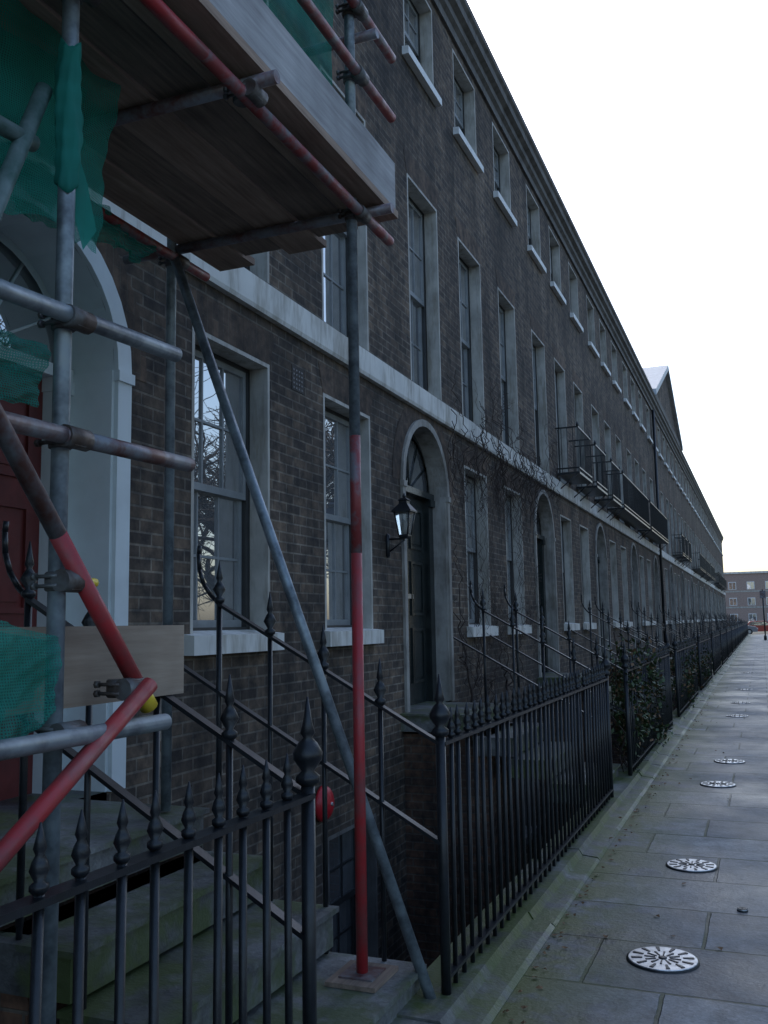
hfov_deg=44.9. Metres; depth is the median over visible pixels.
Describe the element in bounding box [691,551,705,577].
balcony
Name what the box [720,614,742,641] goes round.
iron railing
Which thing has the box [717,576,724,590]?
balcony
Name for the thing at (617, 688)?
ivy
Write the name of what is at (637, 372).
stone trim
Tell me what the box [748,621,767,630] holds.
parked car
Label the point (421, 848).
entrance steps
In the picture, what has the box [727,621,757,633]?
parked car
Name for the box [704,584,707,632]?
front door
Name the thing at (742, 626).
iron railing
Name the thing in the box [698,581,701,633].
front door
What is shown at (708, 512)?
stone trim
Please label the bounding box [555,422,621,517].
balcony
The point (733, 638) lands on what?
iron railing
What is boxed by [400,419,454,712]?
front door
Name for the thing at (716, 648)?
iron railing
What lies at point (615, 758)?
entrance steps
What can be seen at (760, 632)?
ground
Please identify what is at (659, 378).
pediment
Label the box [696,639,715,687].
ivy
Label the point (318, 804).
alarm bell
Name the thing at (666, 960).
coal hole cover
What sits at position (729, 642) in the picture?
iron railing
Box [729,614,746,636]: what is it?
iron railing
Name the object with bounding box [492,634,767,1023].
pavement
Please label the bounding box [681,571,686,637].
front door
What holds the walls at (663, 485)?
on the ground
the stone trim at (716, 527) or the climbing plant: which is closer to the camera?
the climbing plant
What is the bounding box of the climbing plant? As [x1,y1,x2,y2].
[446,365,563,794]
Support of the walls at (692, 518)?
on the ground
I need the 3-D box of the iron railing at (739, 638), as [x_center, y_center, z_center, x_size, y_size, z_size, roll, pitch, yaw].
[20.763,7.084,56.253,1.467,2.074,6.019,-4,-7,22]
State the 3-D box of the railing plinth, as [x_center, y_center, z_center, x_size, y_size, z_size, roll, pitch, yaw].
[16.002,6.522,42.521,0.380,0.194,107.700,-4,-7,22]
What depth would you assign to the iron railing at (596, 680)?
5.33 m
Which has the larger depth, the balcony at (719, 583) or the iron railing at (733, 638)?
the balcony at (719, 583)
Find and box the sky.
[467,0,767,571]
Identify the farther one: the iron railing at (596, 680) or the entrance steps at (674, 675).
the entrance steps at (674, 675)
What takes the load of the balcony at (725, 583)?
attached to the stone trim at (718, 534)
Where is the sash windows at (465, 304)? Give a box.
[454,76,539,623]
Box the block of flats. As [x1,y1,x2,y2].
[724,571,767,621]
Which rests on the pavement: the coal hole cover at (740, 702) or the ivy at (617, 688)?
the coal hole cover at (740, 702)
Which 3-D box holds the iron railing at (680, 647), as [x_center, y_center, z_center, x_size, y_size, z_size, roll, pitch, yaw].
[5.176,2.720,17.953,1.467,2.074,6.019,-4,-7,22]
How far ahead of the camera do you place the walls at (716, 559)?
79.31 m
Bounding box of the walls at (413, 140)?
[171,0,462,960]
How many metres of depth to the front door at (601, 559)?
21.52 m
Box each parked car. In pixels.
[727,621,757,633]
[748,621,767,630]
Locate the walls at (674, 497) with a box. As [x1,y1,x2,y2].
[666,440,684,640]
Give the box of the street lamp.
[760,589,766,639]
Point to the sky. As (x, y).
(647, 119)
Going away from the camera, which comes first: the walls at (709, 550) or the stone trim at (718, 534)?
the walls at (709, 550)
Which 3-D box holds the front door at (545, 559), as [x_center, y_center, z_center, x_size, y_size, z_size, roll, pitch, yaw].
[2.586,1.213,15.490,0.315,3.185,1.540,-4,-7,22]
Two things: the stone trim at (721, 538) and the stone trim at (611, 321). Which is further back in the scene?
the stone trim at (721, 538)
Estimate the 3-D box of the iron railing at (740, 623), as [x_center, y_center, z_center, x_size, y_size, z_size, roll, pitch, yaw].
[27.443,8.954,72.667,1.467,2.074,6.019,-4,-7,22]
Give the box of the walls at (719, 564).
[717,535,722,626]
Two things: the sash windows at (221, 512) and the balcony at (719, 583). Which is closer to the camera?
the sash windows at (221, 512)
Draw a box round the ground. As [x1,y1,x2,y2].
[752,631,767,633]
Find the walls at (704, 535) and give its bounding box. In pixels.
[700,503,710,628]
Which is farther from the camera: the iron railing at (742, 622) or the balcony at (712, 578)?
the iron railing at (742, 622)
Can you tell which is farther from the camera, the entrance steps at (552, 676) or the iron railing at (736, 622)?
the iron railing at (736, 622)
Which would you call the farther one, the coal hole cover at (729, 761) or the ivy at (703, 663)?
the ivy at (703, 663)
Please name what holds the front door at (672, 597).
attached to the walls at (663, 485)
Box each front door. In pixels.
[0,185,134,819]
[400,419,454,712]
[533,489,559,676]
[595,523,611,660]
[630,542,641,650]
[653,555,661,644]
[669,564,675,640]
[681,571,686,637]
[691,576,695,634]
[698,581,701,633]
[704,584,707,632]
[709,587,711,618]
[713,589,715,629]
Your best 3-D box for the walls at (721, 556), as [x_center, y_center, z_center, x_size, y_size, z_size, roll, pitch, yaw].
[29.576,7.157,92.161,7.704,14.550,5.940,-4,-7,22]
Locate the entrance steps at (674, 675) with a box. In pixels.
[658,645,712,709]
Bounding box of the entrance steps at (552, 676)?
[537,673,622,842]
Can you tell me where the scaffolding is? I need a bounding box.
[0,0,435,1023]
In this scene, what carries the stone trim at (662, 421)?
attached to the walls at (663, 485)
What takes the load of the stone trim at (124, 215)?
attached to the walls at (141, 289)
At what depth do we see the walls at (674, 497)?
40.91 m
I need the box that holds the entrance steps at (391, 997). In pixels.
[0,799,426,1023]
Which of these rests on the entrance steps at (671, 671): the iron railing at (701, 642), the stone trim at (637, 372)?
the iron railing at (701, 642)
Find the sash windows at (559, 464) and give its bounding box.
[550,245,584,621]
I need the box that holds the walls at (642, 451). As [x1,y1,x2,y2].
[629,371,662,649]
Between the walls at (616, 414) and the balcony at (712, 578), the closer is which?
the walls at (616, 414)
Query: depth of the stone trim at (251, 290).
7.88 m
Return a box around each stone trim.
[1,137,166,249]
[177,0,460,957]
[445,0,558,844]
[545,186,608,630]
[597,288,639,627]
[629,353,659,625]
[651,395,673,623]
[666,426,684,622]
[678,449,693,622]
[687,468,699,621]
[695,483,705,620]
[701,496,710,620]
[705,506,714,620]
[710,514,718,620]
[714,522,720,620]
[717,528,722,614]
[719,533,725,619]
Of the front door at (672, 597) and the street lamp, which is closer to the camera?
the front door at (672, 597)
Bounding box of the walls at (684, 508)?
[678,462,695,637]
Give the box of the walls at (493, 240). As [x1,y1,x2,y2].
[421,28,562,864]
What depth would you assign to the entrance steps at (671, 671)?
25.70 m
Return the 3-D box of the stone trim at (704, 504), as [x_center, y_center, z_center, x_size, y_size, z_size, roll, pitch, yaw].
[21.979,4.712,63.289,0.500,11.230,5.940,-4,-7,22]
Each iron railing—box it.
[0,521,439,1023]
[429,581,626,994]
[571,595,675,775]
[624,601,698,716]
[654,605,712,689]
[674,607,721,674]
[690,609,727,664]
[700,610,731,657]
[705,611,735,652]
[710,615,738,647]
[717,612,740,644]
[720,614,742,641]
[724,613,743,639]
[727,615,745,638]
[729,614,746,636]
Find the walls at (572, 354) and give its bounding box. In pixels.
[537,214,612,672]
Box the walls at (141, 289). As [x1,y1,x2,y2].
[0,160,166,804]
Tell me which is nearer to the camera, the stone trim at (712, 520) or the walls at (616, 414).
the walls at (616, 414)
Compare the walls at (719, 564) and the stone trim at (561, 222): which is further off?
the walls at (719, 564)
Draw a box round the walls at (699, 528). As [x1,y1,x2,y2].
[694,492,705,633]
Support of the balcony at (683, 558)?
attached to the stone trim at (672, 441)
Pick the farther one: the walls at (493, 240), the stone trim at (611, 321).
the stone trim at (611, 321)
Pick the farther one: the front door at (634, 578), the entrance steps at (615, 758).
the front door at (634, 578)
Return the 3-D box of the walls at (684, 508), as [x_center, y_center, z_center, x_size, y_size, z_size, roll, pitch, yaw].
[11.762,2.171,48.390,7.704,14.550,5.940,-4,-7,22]
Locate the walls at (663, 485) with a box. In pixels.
[650,410,675,644]
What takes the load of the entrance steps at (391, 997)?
on the basement area
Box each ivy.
[608,628,672,771]
[670,637,702,707]
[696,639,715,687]
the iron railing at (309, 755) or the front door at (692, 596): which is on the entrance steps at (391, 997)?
the iron railing at (309, 755)
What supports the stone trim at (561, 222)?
attached to the walls at (572, 354)
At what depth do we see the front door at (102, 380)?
5.12 m
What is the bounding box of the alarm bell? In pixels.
[315,786,333,821]
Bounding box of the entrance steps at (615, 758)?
[599,658,675,768]
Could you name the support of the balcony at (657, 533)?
attached to the stone trim at (637, 372)
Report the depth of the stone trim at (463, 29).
13.66 m
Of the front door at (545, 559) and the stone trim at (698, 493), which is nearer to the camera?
the front door at (545, 559)
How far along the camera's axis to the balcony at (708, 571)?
57.19 m
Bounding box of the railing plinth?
[390,634,750,1023]
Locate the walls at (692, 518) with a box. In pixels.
[687,479,699,634]
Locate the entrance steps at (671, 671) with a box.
[637,651,698,711]
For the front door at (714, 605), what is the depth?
70.63 m
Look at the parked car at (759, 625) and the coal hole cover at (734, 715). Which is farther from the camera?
the parked car at (759, 625)
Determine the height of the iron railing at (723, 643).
2.074 m
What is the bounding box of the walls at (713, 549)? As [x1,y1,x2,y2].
[710,522,717,618]
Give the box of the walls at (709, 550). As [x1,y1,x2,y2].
[705,513,714,630]
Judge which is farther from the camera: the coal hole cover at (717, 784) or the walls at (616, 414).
the walls at (616, 414)
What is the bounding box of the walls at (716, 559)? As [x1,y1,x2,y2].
[713,527,720,625]
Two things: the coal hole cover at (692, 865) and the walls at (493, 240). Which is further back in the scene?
the walls at (493, 240)
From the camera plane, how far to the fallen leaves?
5.13 m
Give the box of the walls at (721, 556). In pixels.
[719,539,725,616]
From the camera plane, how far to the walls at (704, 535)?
63.02 m
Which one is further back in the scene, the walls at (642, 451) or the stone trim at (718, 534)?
the stone trim at (718, 534)
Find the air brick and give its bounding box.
[292,364,303,394]
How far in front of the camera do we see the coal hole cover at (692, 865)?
6.09 m
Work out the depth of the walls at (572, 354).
18.79 m
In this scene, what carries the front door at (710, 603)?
attached to the walls at (704, 535)
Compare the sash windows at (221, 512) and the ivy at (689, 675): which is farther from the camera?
the ivy at (689, 675)
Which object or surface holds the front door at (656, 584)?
attached to the walls at (642, 451)
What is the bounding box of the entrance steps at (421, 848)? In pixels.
[400,702,620,967]
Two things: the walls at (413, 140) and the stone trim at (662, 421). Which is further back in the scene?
the stone trim at (662, 421)
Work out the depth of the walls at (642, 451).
30.10 m
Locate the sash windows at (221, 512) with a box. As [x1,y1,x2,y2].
[193,0,427,954]
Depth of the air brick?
7.37 m
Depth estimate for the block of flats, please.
167.10 m
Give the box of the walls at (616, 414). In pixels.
[597,311,642,657]
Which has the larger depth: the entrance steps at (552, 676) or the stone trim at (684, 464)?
the stone trim at (684, 464)
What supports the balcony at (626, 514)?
attached to the stone trim at (611, 321)
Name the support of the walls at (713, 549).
on the ground
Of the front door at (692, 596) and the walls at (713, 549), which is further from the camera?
the walls at (713, 549)
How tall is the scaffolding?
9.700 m
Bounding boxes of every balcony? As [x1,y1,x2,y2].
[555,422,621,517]
[605,469,649,537]
[637,499,668,550]
[673,532,691,566]
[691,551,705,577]
[698,558,710,578]
[705,564,714,584]
[714,572,721,588]
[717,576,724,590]
[720,578,726,589]
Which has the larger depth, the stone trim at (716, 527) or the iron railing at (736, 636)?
the stone trim at (716, 527)
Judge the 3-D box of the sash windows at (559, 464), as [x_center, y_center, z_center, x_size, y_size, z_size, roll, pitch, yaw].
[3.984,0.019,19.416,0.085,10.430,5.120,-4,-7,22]
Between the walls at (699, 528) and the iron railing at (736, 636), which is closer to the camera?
the iron railing at (736, 636)
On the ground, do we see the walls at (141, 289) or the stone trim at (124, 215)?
the walls at (141, 289)
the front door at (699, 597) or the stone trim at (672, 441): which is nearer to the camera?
the stone trim at (672, 441)
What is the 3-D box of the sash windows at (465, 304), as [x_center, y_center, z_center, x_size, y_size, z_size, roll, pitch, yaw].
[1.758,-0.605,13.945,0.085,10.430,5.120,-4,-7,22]
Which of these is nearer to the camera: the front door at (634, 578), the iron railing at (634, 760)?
the iron railing at (634, 760)
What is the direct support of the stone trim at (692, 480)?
attached to the walls at (692, 518)
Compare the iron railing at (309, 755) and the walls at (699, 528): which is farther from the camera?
the walls at (699, 528)
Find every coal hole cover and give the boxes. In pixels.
[626,947,699,973]
[666,859,717,872]
[700,781,735,787]
[714,759,745,763]
[726,714,748,716]
[731,702,749,703]
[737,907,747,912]
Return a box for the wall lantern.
[386,493,416,557]
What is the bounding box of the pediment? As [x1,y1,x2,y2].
[643,365,682,644]
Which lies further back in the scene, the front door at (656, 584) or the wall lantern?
the front door at (656, 584)
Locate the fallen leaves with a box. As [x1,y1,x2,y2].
[503,694,723,1023]

